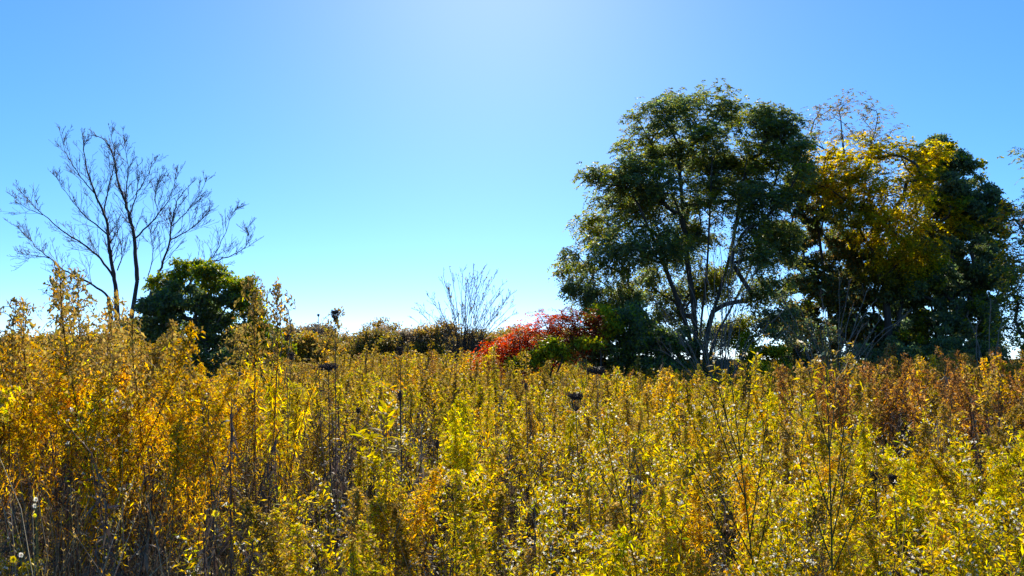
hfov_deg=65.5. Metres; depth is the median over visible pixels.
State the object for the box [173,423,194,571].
goldenrod
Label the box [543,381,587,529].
aster
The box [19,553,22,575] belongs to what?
wild flower
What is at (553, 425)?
aster
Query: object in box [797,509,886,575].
aster
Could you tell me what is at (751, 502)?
goldenrod
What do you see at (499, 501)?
goldenrod
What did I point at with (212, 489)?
goldenrod
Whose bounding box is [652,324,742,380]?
shrub
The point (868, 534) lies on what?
goldenrod
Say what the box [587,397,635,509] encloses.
aster
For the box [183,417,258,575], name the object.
goldenrod
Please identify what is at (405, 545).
goldenrod
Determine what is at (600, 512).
withered stalk
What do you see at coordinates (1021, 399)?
goldenrod
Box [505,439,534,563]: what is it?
withered stalk
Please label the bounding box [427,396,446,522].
goldenrod
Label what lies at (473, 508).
goldenrod
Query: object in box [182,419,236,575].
goldenrod
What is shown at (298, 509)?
withered stalk
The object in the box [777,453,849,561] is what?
goldenrod
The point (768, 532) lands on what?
goldenrod
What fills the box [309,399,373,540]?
goldenrod
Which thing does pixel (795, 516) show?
aster
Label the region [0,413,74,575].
goldenrod
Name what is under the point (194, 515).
goldenrod
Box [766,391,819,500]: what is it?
aster
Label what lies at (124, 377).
goldenrod
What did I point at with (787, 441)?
goldenrod
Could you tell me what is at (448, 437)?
goldenrod
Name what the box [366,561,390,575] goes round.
goldenrod
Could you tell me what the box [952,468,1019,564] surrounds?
goldenrod
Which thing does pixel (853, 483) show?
goldenrod
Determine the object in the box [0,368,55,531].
goldenrod
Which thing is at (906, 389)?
dock plant
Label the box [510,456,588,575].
aster
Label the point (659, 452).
goldenrod
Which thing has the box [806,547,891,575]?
withered stalk
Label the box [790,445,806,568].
goldenrod
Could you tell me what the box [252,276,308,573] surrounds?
goldenrod
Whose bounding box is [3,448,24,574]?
withered stalk
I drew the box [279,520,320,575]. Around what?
goldenrod
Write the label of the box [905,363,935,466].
dock plant
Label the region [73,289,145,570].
goldenrod
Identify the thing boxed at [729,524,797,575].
aster
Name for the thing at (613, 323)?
tree
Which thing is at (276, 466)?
goldenrod
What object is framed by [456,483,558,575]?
aster
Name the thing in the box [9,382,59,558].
goldenrod
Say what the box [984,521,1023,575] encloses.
goldenrod
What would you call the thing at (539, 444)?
aster
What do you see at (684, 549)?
goldenrod
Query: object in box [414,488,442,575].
goldenrod
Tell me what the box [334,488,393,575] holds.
withered stalk
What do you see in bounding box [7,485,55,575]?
withered stalk
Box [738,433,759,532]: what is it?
goldenrod
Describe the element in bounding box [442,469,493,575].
goldenrod
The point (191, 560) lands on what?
aster
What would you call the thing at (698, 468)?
goldenrod
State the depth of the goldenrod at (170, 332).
4.89 m
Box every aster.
[0,529,48,575]
[0,556,17,575]
[58,384,147,575]
[106,533,199,575]
[114,433,166,551]
[194,562,268,575]
[222,470,349,575]
[225,409,267,504]
[286,511,337,574]
[292,489,374,575]
[367,383,411,433]
[378,392,443,575]
[381,390,414,455]
[411,452,491,575]
[450,433,522,574]
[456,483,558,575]
[466,467,566,575]
[469,432,484,483]
[477,407,535,501]
[478,390,517,511]
[487,520,589,575]
[500,426,560,552]
[503,424,534,512]
[505,492,603,575]
[508,552,602,575]
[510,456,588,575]
[524,435,563,522]
[524,557,603,575]
[525,438,560,555]
[531,396,588,503]
[531,413,587,530]
[533,454,646,567]
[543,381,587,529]
[547,432,593,575]
[551,432,671,575]
[554,404,583,518]
[558,403,626,554]
[571,510,603,571]
[572,436,625,559]
[572,504,693,575]
[580,490,692,575]
[582,453,619,544]
[584,413,614,484]
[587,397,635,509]
[591,457,637,569]
[593,405,648,490]
[598,449,663,568]
[615,413,716,575]
[623,470,695,575]
[630,386,683,482]
[636,460,663,566]
[641,442,741,573]
[652,382,684,486]
[653,393,679,484]
[677,396,728,567]
[681,543,727,575]
[684,405,730,512]
[685,461,744,574]
[704,424,734,525]
[704,451,759,568]
[707,409,750,524]
[715,386,797,449]
[716,467,767,559]
[719,444,819,575]
[719,497,820,575]
[721,406,764,544]
[721,420,760,504]
[726,421,813,575]
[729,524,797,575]
[731,392,762,499]
[731,452,779,537]
[733,447,780,540]
[735,448,818,575]
[746,470,816,575]
[750,459,807,575]
[756,416,788,506]
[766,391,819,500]
[767,469,836,575]
[780,411,839,539]
[786,401,797,448]
[789,511,946,575]
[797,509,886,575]
[799,441,836,532]
[806,419,862,574]
[809,523,832,575]
[817,448,913,575]
[833,427,881,555]
[841,501,904,575]
[844,398,928,537]
[850,472,917,557]
[852,480,1023,575]
[874,437,940,571]
[881,427,985,575]
[907,502,1003,575]
[914,405,978,530]
[921,496,994,575]
[934,460,1023,575]
[937,427,1016,573]
[937,492,1023,575]
[939,416,1023,572]
[975,438,1023,575]
[989,534,1023,575]
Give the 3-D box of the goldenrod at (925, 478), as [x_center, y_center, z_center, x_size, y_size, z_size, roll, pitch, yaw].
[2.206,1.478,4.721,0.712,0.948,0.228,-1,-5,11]
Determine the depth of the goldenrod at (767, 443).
4.77 m
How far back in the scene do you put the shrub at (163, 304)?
15.92 m
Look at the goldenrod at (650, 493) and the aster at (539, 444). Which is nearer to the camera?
the goldenrod at (650, 493)
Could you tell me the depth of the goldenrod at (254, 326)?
4.85 m
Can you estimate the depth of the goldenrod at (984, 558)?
3.14 m
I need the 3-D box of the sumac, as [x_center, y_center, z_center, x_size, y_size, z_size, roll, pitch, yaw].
[0.746,2.036,22.151,4.452,3.124,2.856,0,-5,0]
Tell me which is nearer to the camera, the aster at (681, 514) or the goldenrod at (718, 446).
the aster at (681, 514)
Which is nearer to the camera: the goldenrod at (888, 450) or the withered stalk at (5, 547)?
the withered stalk at (5, 547)
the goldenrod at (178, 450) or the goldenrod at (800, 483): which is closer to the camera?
the goldenrod at (178, 450)
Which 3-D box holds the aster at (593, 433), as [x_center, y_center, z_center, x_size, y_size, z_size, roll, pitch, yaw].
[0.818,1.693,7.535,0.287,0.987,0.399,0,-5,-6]
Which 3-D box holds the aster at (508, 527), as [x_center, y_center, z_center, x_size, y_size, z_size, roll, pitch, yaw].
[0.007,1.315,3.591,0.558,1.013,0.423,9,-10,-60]
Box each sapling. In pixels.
[349,399,402,574]
[361,356,414,479]
[419,414,461,573]
[445,431,523,556]
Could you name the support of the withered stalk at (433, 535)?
on the ground at (323, 570)
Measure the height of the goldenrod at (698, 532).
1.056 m
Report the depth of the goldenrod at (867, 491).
4.79 m
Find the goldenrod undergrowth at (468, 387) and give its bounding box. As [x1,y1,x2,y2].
[0,325,1023,575]
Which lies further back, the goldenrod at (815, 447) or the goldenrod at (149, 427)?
the goldenrod at (815, 447)
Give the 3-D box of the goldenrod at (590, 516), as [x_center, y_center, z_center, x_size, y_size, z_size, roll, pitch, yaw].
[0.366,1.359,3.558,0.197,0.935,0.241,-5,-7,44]
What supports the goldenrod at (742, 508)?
on the ground at (323, 570)
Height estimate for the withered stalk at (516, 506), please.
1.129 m
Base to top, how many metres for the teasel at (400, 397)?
1.318 m
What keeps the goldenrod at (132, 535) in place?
on the ground at (323, 570)
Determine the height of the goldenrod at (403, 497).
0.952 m
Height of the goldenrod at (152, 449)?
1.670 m
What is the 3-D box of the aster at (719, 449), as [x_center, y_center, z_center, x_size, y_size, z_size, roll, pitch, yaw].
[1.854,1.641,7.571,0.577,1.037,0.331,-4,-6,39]
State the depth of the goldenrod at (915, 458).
5.31 m
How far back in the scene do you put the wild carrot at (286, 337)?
4.96 m
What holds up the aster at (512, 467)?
on the ground at (323, 570)
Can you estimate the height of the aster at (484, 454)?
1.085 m
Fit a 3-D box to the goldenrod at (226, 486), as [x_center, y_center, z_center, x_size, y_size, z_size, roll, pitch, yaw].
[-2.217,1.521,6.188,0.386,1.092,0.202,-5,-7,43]
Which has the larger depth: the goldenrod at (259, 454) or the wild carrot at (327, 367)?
the goldenrod at (259, 454)
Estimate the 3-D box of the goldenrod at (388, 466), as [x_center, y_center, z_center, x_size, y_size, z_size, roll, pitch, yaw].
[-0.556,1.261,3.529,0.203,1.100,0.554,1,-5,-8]
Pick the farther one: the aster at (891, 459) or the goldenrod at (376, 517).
the aster at (891, 459)
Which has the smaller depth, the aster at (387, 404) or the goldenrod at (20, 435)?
the goldenrod at (20, 435)
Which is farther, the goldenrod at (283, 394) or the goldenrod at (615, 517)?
the goldenrod at (283, 394)
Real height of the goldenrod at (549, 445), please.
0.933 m
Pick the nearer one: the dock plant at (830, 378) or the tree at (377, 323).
the dock plant at (830, 378)
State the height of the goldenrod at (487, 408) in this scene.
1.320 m
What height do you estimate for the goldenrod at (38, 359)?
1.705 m
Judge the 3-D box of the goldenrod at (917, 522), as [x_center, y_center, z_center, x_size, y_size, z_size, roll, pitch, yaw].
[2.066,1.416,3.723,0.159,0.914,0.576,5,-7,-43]
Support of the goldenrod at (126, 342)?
on the ground at (323, 570)
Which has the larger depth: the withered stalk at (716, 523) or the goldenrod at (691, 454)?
the goldenrod at (691, 454)
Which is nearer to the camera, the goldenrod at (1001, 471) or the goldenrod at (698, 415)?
the goldenrod at (1001, 471)
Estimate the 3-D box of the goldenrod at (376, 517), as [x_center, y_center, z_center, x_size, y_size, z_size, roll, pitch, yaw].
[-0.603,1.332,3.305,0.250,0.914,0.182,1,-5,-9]
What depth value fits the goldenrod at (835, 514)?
3.67 m
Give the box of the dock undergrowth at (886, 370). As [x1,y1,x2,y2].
[243,343,1023,486]
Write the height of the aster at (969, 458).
1.152 m
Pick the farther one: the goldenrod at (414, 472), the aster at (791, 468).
the goldenrod at (414, 472)
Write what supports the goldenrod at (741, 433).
on the ground at (323, 570)
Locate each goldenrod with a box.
[0,296,58,575]
[0,297,49,568]
[0,333,22,485]
[0,333,52,570]
[0,352,35,497]
[0,359,57,526]
[0,361,44,499]
[0,363,17,555]
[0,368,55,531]
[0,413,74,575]
[0,421,52,575]
[1,402,75,575]
[5,354,26,551]
[6,340,43,561]
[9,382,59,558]
[12,337,48,573]
[20,333,146,565]
[24,332,77,575]
[24,362,132,547]
[25,260,112,571]
[25,380,77,559]
[36,366,51,528]
[37,332,86,563]
[39,280,117,567]
[42,397,115,575]
[44,323,72,521]
[52,267,119,574]
[59,351,87,552]
[60,371,88,569]
[62,319,128,565]
[63,367,121,575]
[64,367,112,557]
[70,331,181,574]
[71,332,106,540]
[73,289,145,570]
[74,318,130,571]
[74,339,142,540]
[75,321,146,559]
[75,349,142,566]
[76,347,111,564]
[80,343,156,534]
[80,372,205,563]
[81,443,136,575]
[83,321,205,575]
[91,336,168,575]
[99,410,148,575]
[99,445,170,568]
[101,352,145,563]
[102,305,173,575]
[110,396,147,570]
[117,335,130,433]
[121,370,197,537]
[121,375,145,525]
[121,425,154,572]
[123,378,166,569]
[127,349,174,574]
[128,399,204,571]
[132,375,209,571]
[135,409,163,548]
[139,319,196,569]
[144,421,205,575]
[148,377,209,575]
[150,408,193,574]
[151,409,177,572]
[159,340,221,567]
[164,376,199,575]
[165,403,261,561]
[167,395,210,575]
[168,372,244,575]
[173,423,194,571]
[176,440,255,575]
[177,422,234,572]
[181,472,194,569]
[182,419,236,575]
[183,363,214,502]
[183,394,226,575]
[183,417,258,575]
[191,417,212,565]
[205,399,248,545]
[208,384,250,516]
[208,422,223,563]
[210,392,243,575]
[213,324,257,561]
[216,419,242,538]
[220,400,266,536]
[221,395,244,566]
[222,272,283,575]
[234,497,307,575]
[235,384,271,574]
[244,404,288,537]
[249,420,269,529]
[251,451,289,575]
[251,509,302,575]
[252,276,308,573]
[257,420,299,565]
[257,441,314,568]
[259,387,289,563]
[262,435,286,521]
[268,306,348,573]
[277,451,304,554]
[278,385,311,522]
[278,385,323,497]
[279,382,306,521]
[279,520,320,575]
[286,426,350,524]
[289,420,328,550]
[296,443,345,540]
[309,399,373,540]
[311,443,332,530]
[319,408,346,535]
[322,436,390,573]
[325,486,381,574]
[338,432,378,517]
[338,536,367,575]
[340,520,380,575]
[358,497,395,575]
[365,499,429,574]
[366,414,387,512]
[366,453,407,575]
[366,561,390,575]
[381,500,429,575]
[385,465,447,575]
[391,482,429,575]
[392,472,441,569]
[394,439,441,545]
[397,384,420,492]
[398,433,430,547]
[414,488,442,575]
[415,441,430,552]
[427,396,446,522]
[430,406,452,544]
[435,407,474,574]
[436,432,463,574]
[442,442,480,574]
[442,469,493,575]
[451,396,489,575]
[453,510,498,575]
[463,436,507,575]
[463,473,490,572]
[474,484,514,575]
[475,386,498,522]
[503,421,558,563]
[509,464,531,548]
[513,547,538,575]
[514,428,534,544]
[518,398,541,553]
[522,436,553,557]
[525,413,548,536]
[528,408,544,526]
[544,413,581,571]
[544,428,558,493]
[547,430,607,532]
[554,415,576,536]
[561,420,615,491]
[569,488,608,574]
[570,447,592,548]
[576,415,598,528]
[577,454,619,556]
[579,524,647,575]
[580,471,621,575]
[581,474,692,575]
[591,502,638,573]
[600,502,641,571]
[610,429,668,527]
[611,554,635,575]
[614,396,639,556]
[617,418,647,528]
[617,425,631,498]
[621,431,647,573]
[626,448,703,574]
[630,405,651,508]
[636,487,664,575]
[637,391,657,485]
[638,483,691,575]
[639,484,688,575]
[647,456,706,563]
[650,436,666,485]
[650,493,694,575]
[652,438,717,573]
[659,508,710,575]
[666,476,719,575]
[671,425,703,575]
[674,412,687,472]
[680,418,735,528]
[680,431,708,535]
[681,471,731,575]
[688,417,707,541]
[691,406,726,562]
[698,415,723,550]
[710,420,733,559]
[719,423,736,536]
[722,560,745,575]
[725,484,793,575]
[727,462,763,574]
[733,432,746,478]
[737,475,767,572]
[738,410,762,479]
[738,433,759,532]
[741,556,761,575]
[746,475,825,575]
[757,425,784,547]
[758,495,780,575]
[763,392,784,507]
[769,452,798,536]
[771,426,804,550]
[772,431,818,552]
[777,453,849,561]
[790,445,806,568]
[792,367,826,524]
[793,400,817,475]
[794,416,861,538]
[795,422,833,495]
[804,404,832,541]
[810,432,850,575]
[817,516,858,575]
[822,427,865,570]
[823,452,860,557]
[823,493,861,575]
[825,472,861,566]
[836,466,937,573]
[841,479,921,575]
[842,527,899,575]
[846,424,882,571]
[847,372,874,515]
[850,443,873,567]
[851,448,880,523]
[851,460,949,568]
[852,447,932,574]
[854,525,896,575]
[857,382,882,504]
[857,428,903,553]
[862,447,950,575]
[865,504,905,573]
[882,452,923,508]
[883,443,982,572]
[885,458,925,575]
[885,488,957,574]
[906,410,967,540]
[908,461,1007,575]
[913,422,935,504]
[913,485,974,575]
[914,453,940,573]
[915,503,957,574]
[933,403,960,526]
[946,445,988,566]
[951,509,1000,575]
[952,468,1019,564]
[954,461,978,530]
[954,482,1012,572]
[974,444,1023,551]
[976,404,1023,487]
[978,434,1022,567]
[980,470,1003,563]
[984,390,1023,482]
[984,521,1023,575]
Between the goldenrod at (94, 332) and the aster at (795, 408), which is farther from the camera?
the aster at (795, 408)
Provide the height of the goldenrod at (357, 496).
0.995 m
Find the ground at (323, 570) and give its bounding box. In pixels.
[0,359,1022,575]
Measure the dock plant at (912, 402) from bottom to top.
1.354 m
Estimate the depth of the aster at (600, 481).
5.18 m
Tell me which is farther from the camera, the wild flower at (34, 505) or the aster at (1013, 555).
the aster at (1013, 555)
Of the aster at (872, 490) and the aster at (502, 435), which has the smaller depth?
the aster at (872, 490)
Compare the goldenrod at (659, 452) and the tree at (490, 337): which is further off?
the tree at (490, 337)
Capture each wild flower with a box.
[10,556,15,575]
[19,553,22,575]
[30,514,37,575]
[33,497,38,575]
[33,504,43,569]
[212,510,221,575]
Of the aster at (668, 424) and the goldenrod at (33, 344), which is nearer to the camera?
the goldenrod at (33, 344)
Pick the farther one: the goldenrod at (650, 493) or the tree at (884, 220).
the tree at (884, 220)
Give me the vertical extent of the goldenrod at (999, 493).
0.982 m
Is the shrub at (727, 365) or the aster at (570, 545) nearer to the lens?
the aster at (570, 545)
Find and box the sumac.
[462,305,618,382]
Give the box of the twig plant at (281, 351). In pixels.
[271,303,291,391]
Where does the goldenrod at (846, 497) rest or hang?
on the ground at (323, 570)
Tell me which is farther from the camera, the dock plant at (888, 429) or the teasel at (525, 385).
the dock plant at (888, 429)
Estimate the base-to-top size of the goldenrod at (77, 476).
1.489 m
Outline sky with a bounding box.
[0,0,1023,358]
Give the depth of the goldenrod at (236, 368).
5.75 m
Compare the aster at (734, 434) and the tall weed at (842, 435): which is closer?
the tall weed at (842, 435)
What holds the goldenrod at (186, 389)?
on the ground at (323, 570)
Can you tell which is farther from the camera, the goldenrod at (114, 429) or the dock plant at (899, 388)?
the dock plant at (899, 388)
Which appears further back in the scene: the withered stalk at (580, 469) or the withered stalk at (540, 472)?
the withered stalk at (540, 472)
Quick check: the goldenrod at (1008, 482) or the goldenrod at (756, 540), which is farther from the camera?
the goldenrod at (1008, 482)
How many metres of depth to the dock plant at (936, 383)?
7.01 m
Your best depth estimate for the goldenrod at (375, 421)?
6.85 m
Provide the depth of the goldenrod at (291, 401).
6.24 m
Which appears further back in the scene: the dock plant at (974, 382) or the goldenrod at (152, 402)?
the dock plant at (974, 382)
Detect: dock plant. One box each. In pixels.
[770,366,792,458]
[790,389,807,469]
[802,372,866,531]
[807,393,864,526]
[811,359,832,514]
[813,367,833,518]
[814,374,837,454]
[823,366,856,433]
[825,411,836,529]
[829,373,883,493]
[829,385,884,498]
[833,368,844,457]
[835,369,856,490]
[843,407,856,508]
[850,361,867,508]
[861,362,886,482]
[865,358,913,508]
[867,403,883,509]
[879,398,895,488]
[883,379,958,498]
[884,377,908,460]
[902,361,917,452]
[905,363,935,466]
[907,378,922,470]
[914,380,932,496]
[922,369,999,525]
[923,382,933,446]
[929,372,961,493]
[946,358,985,474]
[952,393,968,445]
[957,377,979,498]
[967,372,995,474]
[968,391,981,451]
[976,412,1018,476]
[984,352,1001,456]
[991,391,1013,533]
[1003,400,1016,448]
[1016,378,1023,445]
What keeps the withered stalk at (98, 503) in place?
on the ground at (323, 570)
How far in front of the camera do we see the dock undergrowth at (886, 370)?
12.72 m
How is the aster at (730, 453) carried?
on the ground at (323, 570)
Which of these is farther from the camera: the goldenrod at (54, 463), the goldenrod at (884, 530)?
the goldenrod at (54, 463)
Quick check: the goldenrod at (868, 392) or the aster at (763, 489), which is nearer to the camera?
the aster at (763, 489)
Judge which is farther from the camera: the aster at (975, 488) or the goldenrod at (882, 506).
the goldenrod at (882, 506)
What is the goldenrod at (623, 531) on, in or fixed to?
on the ground at (323, 570)
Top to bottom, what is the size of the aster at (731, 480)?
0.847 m
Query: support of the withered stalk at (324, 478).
on the ground at (323, 570)
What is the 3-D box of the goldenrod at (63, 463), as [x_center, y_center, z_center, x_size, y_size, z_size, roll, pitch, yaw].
[-3.272,1.280,5.998,0.769,1.574,0.255,2,-5,-19]
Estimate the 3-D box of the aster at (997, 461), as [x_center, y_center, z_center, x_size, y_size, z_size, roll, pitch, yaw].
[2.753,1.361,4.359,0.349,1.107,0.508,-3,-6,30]
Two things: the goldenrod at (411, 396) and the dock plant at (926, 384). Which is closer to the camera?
the goldenrod at (411, 396)
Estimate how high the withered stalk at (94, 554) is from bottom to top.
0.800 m
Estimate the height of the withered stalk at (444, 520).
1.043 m
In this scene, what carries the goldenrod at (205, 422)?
on the ground at (323, 570)
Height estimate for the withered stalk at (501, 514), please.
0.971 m
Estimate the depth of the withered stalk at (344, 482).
4.31 m
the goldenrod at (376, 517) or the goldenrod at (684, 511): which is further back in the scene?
the goldenrod at (684, 511)
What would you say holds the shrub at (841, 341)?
on the ground at (323, 570)
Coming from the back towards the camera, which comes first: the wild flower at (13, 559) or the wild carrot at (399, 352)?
the wild carrot at (399, 352)
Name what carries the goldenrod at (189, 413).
on the ground at (323, 570)
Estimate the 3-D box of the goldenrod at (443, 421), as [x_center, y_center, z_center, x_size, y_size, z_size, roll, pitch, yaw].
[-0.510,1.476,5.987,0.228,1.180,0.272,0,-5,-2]
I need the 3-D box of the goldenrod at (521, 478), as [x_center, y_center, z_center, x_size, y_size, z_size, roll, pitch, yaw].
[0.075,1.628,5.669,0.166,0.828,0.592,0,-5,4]
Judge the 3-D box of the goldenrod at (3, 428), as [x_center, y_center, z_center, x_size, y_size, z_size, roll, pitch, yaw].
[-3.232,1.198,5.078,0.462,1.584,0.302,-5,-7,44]
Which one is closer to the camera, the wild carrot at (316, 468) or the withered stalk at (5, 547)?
the withered stalk at (5, 547)
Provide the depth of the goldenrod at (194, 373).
6.32 m
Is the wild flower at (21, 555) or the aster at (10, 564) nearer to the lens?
the wild flower at (21, 555)
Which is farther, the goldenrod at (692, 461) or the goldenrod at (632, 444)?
the goldenrod at (632, 444)
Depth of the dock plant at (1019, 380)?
8.88 m
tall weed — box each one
[570,415,660,575]
[659,333,788,574]
[771,340,901,575]
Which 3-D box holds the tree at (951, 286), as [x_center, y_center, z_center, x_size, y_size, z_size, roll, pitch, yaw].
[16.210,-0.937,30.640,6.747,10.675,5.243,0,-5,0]
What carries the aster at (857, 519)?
on the ground at (323, 570)
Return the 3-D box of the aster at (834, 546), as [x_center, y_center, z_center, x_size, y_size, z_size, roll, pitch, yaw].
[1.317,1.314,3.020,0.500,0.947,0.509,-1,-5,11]
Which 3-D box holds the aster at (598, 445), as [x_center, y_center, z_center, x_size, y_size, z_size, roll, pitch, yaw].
[0.610,1.438,5.695,0.530,1.207,0.340,2,-5,-21]
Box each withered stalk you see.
[0,452,30,575]
[0,468,48,575]
[0,500,41,574]
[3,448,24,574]
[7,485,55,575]
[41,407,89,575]
[51,444,171,575]
[68,430,127,575]
[80,532,120,575]
[83,460,118,573]
[84,484,162,575]
[110,445,152,575]
[119,540,185,575]
[124,445,156,575]
[135,446,238,575]
[155,407,203,574]
[167,506,266,575]
[189,474,225,575]
[192,371,257,575]
[195,397,289,575]
[238,521,267,575]
[255,450,287,567]
[255,461,320,573]
[291,462,321,574]
[312,388,347,575]
[312,419,349,573]
[320,442,399,575]
[323,447,356,572]
[325,401,360,568]
[333,423,368,572]
[333,487,364,571]
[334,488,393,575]
[365,420,397,575]
[367,418,425,563]
[375,410,432,575]
[386,535,436,575]
[392,487,436,575]
[408,495,500,573]
[408,546,438,575]
[409,558,454,575]
[410,429,490,575]
[410,438,444,571]
[411,463,450,572]
[425,507,507,575]
[426,435,453,575]
[468,437,516,575]
[471,450,508,574]
[472,429,552,573]
[489,485,531,575]
[491,426,533,575]
[501,538,522,575]
[503,532,521,575]
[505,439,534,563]
[524,546,547,575]
[527,501,576,575]
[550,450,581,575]
[567,446,598,571]
[585,475,619,573]
[608,444,663,575]
[619,441,651,575]
[621,502,656,574]
[704,468,767,574]
[717,465,762,570]
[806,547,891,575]
[879,554,915,575]
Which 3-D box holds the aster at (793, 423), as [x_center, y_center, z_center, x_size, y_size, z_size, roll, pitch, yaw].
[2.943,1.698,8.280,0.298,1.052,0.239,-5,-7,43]
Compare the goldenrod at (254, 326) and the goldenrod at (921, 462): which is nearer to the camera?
the goldenrod at (921, 462)
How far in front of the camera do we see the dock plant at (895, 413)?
8.92 m
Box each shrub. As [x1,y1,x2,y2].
[115,256,282,382]
[245,330,297,429]
[408,264,516,374]
[501,335,607,401]
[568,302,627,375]
[575,327,695,380]
[584,298,692,380]
[652,222,790,420]
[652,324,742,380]
[725,302,843,372]
[736,341,792,395]
[774,271,912,388]
[776,335,848,368]
[838,334,938,368]
[917,333,1011,368]
[966,297,1006,384]
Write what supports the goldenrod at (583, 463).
on the ground at (323, 570)
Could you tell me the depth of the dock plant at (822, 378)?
6.91 m
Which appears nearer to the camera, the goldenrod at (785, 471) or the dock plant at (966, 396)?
the goldenrod at (785, 471)
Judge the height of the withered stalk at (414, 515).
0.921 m
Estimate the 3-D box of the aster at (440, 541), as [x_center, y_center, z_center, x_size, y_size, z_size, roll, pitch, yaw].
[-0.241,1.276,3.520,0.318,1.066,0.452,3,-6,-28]
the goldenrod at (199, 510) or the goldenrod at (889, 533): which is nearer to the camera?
the goldenrod at (889, 533)
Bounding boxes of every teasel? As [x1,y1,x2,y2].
[394,391,404,490]
[435,439,439,575]
[522,382,528,523]
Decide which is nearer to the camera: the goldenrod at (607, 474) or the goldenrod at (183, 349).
the goldenrod at (183, 349)
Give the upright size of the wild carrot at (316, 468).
1.404 m
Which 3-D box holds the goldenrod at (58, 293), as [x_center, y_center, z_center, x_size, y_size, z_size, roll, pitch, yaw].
[-2.202,0.876,3.976,0.367,1.978,0.742,2,-5,-20]
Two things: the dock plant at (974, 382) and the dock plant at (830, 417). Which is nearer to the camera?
the dock plant at (830, 417)
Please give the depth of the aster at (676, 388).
7.98 m
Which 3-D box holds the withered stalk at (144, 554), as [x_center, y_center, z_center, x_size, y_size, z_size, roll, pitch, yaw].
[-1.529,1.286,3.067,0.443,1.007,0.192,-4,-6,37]
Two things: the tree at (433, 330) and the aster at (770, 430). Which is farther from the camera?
the tree at (433, 330)
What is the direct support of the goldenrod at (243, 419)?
on the ground at (323, 570)
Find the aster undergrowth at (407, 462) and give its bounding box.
[9,340,1023,575]
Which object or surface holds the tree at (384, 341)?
on the ground at (323, 570)
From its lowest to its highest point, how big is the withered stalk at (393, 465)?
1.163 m
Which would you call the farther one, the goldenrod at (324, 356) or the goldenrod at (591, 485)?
the goldenrod at (324, 356)
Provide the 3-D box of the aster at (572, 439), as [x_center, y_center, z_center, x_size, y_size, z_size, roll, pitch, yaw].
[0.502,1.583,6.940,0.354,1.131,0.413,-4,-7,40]
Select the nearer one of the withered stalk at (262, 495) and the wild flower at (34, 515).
the wild flower at (34, 515)
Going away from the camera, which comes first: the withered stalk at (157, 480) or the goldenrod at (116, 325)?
the withered stalk at (157, 480)
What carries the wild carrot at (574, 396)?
on the ground at (323, 570)
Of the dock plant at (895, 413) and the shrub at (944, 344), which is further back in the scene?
the shrub at (944, 344)
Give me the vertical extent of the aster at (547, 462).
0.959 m
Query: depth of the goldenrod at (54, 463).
6.08 m
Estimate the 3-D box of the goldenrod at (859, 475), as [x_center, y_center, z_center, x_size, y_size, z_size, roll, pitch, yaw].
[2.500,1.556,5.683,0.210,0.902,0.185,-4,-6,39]
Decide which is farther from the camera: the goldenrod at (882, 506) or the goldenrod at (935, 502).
the goldenrod at (882, 506)
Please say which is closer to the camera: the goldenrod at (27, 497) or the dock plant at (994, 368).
the goldenrod at (27, 497)
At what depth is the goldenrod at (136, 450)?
6.00 m
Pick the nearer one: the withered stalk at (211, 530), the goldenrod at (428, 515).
the goldenrod at (428, 515)
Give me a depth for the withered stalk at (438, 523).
5.11 m
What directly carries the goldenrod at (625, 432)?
on the ground at (323, 570)
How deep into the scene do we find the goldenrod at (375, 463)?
5.47 m
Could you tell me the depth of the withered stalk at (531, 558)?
3.15 m
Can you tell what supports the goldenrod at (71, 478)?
on the ground at (323, 570)
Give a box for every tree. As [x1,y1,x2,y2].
[0,120,263,349]
[0,329,81,358]
[68,330,95,344]
[281,322,310,362]
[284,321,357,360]
[285,330,348,364]
[332,330,369,367]
[337,326,411,364]
[361,317,417,367]
[362,324,445,359]
[396,319,462,359]
[428,327,511,368]
[487,326,522,340]
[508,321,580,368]
[547,78,823,380]
[762,161,895,357]
[795,131,988,364]
[801,88,909,311]
[849,133,1022,362]
[977,146,1023,363]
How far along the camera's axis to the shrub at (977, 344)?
14.86 m
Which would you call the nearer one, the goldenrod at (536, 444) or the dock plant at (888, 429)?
the goldenrod at (536, 444)
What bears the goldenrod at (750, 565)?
on the ground at (323, 570)
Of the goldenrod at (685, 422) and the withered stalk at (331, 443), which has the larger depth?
the goldenrod at (685, 422)
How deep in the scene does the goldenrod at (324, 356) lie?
5.18 m
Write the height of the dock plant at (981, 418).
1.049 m
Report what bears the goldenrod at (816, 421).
on the ground at (323, 570)
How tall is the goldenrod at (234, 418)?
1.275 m
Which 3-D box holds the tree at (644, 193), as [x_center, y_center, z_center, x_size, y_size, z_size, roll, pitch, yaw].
[6.373,-1.746,28.616,10.181,11.770,7.500,0,-5,0]
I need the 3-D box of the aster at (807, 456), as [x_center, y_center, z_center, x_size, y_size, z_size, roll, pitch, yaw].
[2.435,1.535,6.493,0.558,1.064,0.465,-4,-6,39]
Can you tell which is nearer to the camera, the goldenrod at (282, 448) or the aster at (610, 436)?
the goldenrod at (282, 448)
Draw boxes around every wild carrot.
[279,352,294,567]
[282,333,294,564]
[311,375,319,573]
[315,362,340,574]
[316,314,320,540]
[326,310,338,568]
[355,408,360,506]
[396,346,403,521]
[445,483,464,575]
[567,392,583,573]
[587,366,605,565]
[870,471,878,527]
[887,474,899,565]
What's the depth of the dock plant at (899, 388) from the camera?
7.27 m
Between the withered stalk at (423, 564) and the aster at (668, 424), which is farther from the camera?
the aster at (668, 424)
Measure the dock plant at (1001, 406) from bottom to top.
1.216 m
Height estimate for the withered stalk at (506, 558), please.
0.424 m

